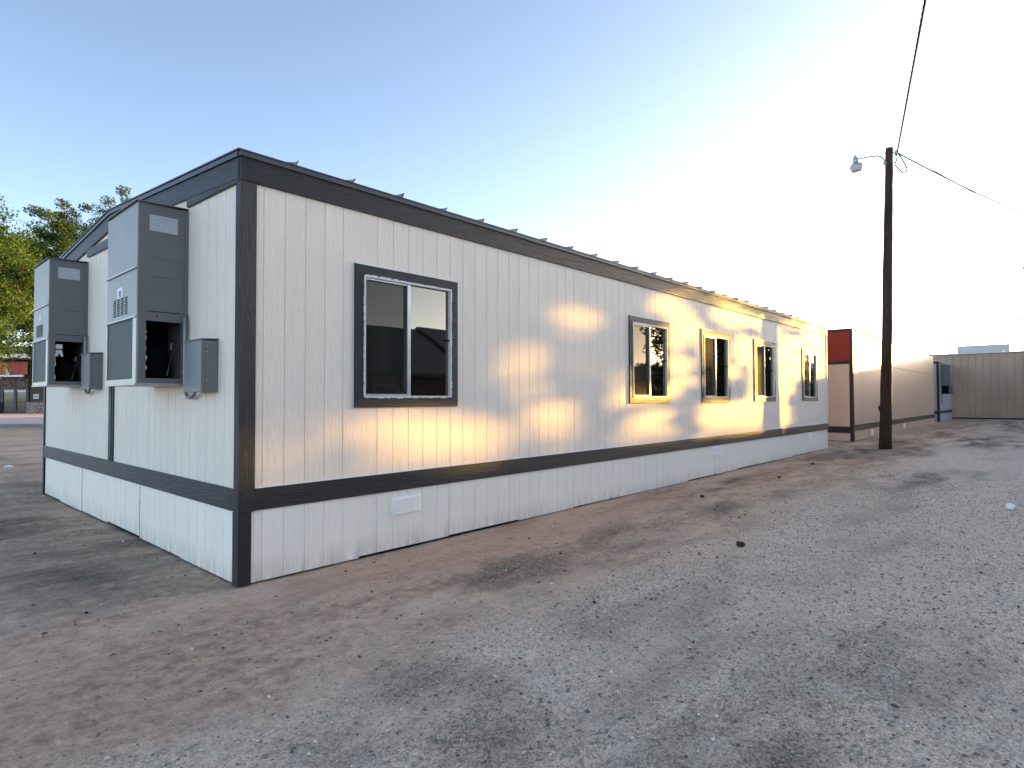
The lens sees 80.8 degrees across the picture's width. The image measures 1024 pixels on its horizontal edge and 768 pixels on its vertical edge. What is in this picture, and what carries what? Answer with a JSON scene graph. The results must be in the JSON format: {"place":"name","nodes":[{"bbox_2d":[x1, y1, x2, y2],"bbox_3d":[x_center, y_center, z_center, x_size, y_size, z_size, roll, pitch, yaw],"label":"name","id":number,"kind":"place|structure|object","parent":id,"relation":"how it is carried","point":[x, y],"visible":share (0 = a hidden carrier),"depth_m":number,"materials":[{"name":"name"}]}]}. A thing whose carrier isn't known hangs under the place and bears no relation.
{"place":"outdoors","nodes":[
{"label":"outdoors","id":0,"kind":"place"},
{"bbox_2d":[42,147,827,587],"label":"modular building","id":1,"kind":"structure","parent":0,"point":[396,371],"depth_m":6.56,"materials":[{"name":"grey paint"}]},
{"bbox_2d":[31,257,88,386],"bbox_3d":[-6.282,-0.814,8.347,0.969,1.700,0.450,-1,-2,42],"label":"wall air conditioner","id":2,"kind":"object","parent":1,"relation":"attached to","point":[60,310],"depth_m":8.10,"materials":[{"name":"grey metal"}]},
{"bbox_2d":[80,335,102,393],"bbox_3d":[-5.542,-0.269,7.861,0.742,0.810,0.159,-1,-2,42],"label":"disconnect box","id":3,"kind":"object","parent":1,"relation":"attached to","point":[92,370],"visible":1,"depth_m":7.64,"materials":[{"name":"grey metal"}]},
{"bbox_2d":[105,199,188,386],"bbox_3d":[-3.611,-0.830,5.925,0.969,1.700,0.450,-1,-2,42],"label":"wall air conditioner","id":4,"kind":"object","parent":1,"relation":"attached to","point":[147,279],"depth_m":5.68,"materials":[{"name":"grey metal"}]},
{"bbox_2d":[182,314,218,398],"bbox_3d":[-2.897,-0.265,5.462,0.742,0.810,0.159,-1,-2,42],"label":"disconnect box","id":5,"kind":"object","parent":1,"relation":"attached to","point":[200,366],"visible":1,"depth_m":5.25,"materials":[{"name":"grey metal"}]},
{"bbox_2d":[354,261,457,407],"bbox_3d":[-1.079,-0.467,6.281,0.080,1.410,1.330,-1,-2,42],"label":"window","id":6,"kind":"structure","parent":1,"relation":"in","point":[406,323],"depth_m":6.22,"materials":[{"name":"glass"}]},
{"bbox_2d":[628,314,670,403],"bbox_3d":[2.279,-0.386,9.985,0.080,1.410,1.330,-1,-2,42],"label":"window","id":7,"kind":"structure","parent":1,"relation":"in","point":[649,338],"depth_m":9.95,"materials":[{"name":"glass"}]},
{"bbox_2d":[701,328,730,401],"bbox_3d":[4.026,-0.344,11.910,0.080,1.410,1.330,-1,-2,42],"label":"window","id":8,"kind":"structure","parent":1,"relation":"in","point":[715,345],"depth_m":11.88,"materials":[{"name":"clear glass"}]},
{"bbox_2d":[753,338,775,401],"bbox_3d":[5.826,-0.301,13.896,0.080,1.410,1.330,-1,-2,42],"label":"window","id":9,"kind":"structure","parent":1,"relation":"in","point":[764,351],"depth_m":13.86,"materials":[{"name":"clear glass"}]},
{"bbox_2d":[802,348,817,400],"bbox_3d":[8.109,-0.247,16.414,0.080,1.410,1.330,-1,-2,42],"label":"window","id":10,"kind":"structure","parent":1,"relation":"in","point":[809,368],"depth_m":16.38,"materials":[{"name":"clear glass"}]},
{"bbox_2d":[0,419,1023,767],"bbox_3d":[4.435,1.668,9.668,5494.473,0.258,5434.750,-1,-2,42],"label":"ground","id":11,"kind":"structure","parent":0,"point":[960,453],"depth_m":3.94,"materials":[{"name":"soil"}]},
{"bbox_2d":[0,413,42,423],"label":"concrete walk","id":12,"kind":"structure","parent":11,"relation":"on","point":[21,418],"depth_m":42.82,"materials":[{"name":"grey concrete"}]},
{"bbox_2d":[0,193,42,378],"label":"leafy tree","id":13,"kind":"object","parent":11,"relation":"on","point":[12,250],"visible":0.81,"depth_m":25.62,"materials":[{"name":"green plant"}]},
{"bbox_2d":[0,424,42,427],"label":"kerb","id":14,"kind":"structure","parent":11,"relation":"on","point":[21,425],"depth_m":33.16,"materials":[{"name":"grey concrete"}]},
{"bbox_2d":[0,346,43,412],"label":"lodge","id":15,"kind":"structure","parent":11,"relation":"on","point":[19,393],"depth_m":60.87,"materials":[{"name":"red brick"}]},
{"bbox_2d":[0,388,28,412],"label":"double door","id":16,"kind":"structure","parent":15,"relation":"in","point":[13,400],"depth_m":60.91,"materials":[{"name":"glass"}]},
{"bbox_2d":[0,204,98,373],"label":"leafy tree","id":17,"kind":"object","parent":11,"relation":"on","point":[44,251],"visible":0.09,"depth_m":30.36,"materials":[{"name":"green plant"}]},
{"bbox_2d":[26,185,130,256],"bbox_3d":[-24.680,-4.779,36.639,8.083,14.582,9.822,-1,-2,34],"label":"leafy tree","id":18,"kind":"object","parent":11,"relation":"on","point":[65,214],"visible":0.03,"depth_m":35.82,"materials":[{"name":"green plant"}]},
{"bbox_2d":[736,541,744,546],"bbox_3d":[2.329,1.630,6.125,0.070,0.058,0.101,0,-2,-24],"label":"dirt clod","id":19,"kind":"object","parent":11,"relation":"on","point":[740,544],"visible":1,"depth_m":6.10,"materials":[{"name":"soil"}]},
{"bbox_2d":[827,328,934,441],"bbox_3d":[14.460,0.300,28.829,7.380,3.885,17.670,-1,-2,42],"label":"tan trailer","id":20,"kind":"object","parent":11,"relation":"on","point":[854,364],"visible":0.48,"depth_m":21.56,"materials":[{"name":"paint"}]},
{"bbox_2d":[878,147,897,448],"bbox_3d":[10.858,-2.493,17.413,0.831,8.817,0.351,1,-2,-30],"label":"utility pole","id":21,"kind":"object","parent":11,"relation":"on","point":[885,427],"visible":0.98,"depth_m":17.28,"materials":[{"name":"brown wood"}]},
{"bbox_2d":[850,155,886,172],"bbox_3d":[10.428,-6.450,17.533,1.074,0.516,0.354,0,-1,8],"label":"yard light","id":22,"kind":"object","parent":21,"relation":"attached to","point":[856,166],"visible":1,"depth_m":17.53,"materials":[{"name":"metal"}]},
{"bbox_2d":[894,154,907,172],"bbox_3d":[11.362,-6.457,17.581,0.390,0.621,0.034,0,-1,0],"label":"drip loop","id":23,"kind":"object","parent":21,"relation":"hanging from","point":[903,162],"visible":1,"depth_m":17.57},
{"bbox_2d":[897,0,925,152],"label":"overhead wire","id":24,"kind":"object","parent":21,"relation":"attached to","point":[918,37],"visible":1,"depth_m":13.34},
{"bbox_2d":[898,153,1023,214],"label":"overhead wire","id":25,"kind":"object","parent":21,"relation":"attached to","point":[959,184],"visible":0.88,"depth_m":19.83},
{"bbox_2d":[916,160,1023,218],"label":"overhead wire","id":26,"kind":"object","parent":21,"relation":"attached to","point":[965,188],"visible":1,"depth_m":19.39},
{"bbox_2d":[933,361,952,421],"bbox_3d":[24.768,0.492,37.264,3.540,3.468,5.660,-1,-2,42],"label":"white trailer","id":27,"kind":"object","parent":11,"relation":"on","point":[943,411],"visible":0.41,"depth_m":34.32,"materials":[{"name":"paint"}]},
{"bbox_2d":[940,364,952,404],"bbox_3d":[25.178,0.035,34.817,0.490,2.355,0.990,-1,-2,42],"label":"wall air conditioner","id":28,"kind":"object","parent":27,"relation":"attached to","point":[946,378],"depth_m":34.50,"materials":[{"name":"grey metal"}]},
{"bbox_2d":[932,350,1023,419],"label":"steel building","id":29,"kind":"structure","parent":11,"relation":"on","point":[987,385],"depth_m":37.49,"materials":[{"name":"brown paint"}]},
{"bbox_2d":[957,344,1010,352],"bbox_3d":[30.909,-2.228,39.424,2.700,0.600,1.100,-1,-2,42],"label":"rooftop duct","id":30,"kind":"object","parent":29,"relation":"on","point":[985,348],"visible":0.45,"depth_m":38.96,"materials":[{"name":"grey metal"}]},
{"bbox_2d":[1005,503,1015,509],"bbox_3d":[6.705,1.652,8.094,0.119,0.100,0.127,-1,-2,38],"label":"crumpled paper","id":31,"kind":"object","parent":11,"relation":"on","point":[1009,506],"visible":0.99,"depth_m":8.06,"materials":[{"name":"white paper"}]},
{"bbox_2d":[0,0,1023,353],"label":"sky","id":32,"kind":"structure","parent":0,"point":[712,145],"materials":[{"name":"blue"}]}
]}

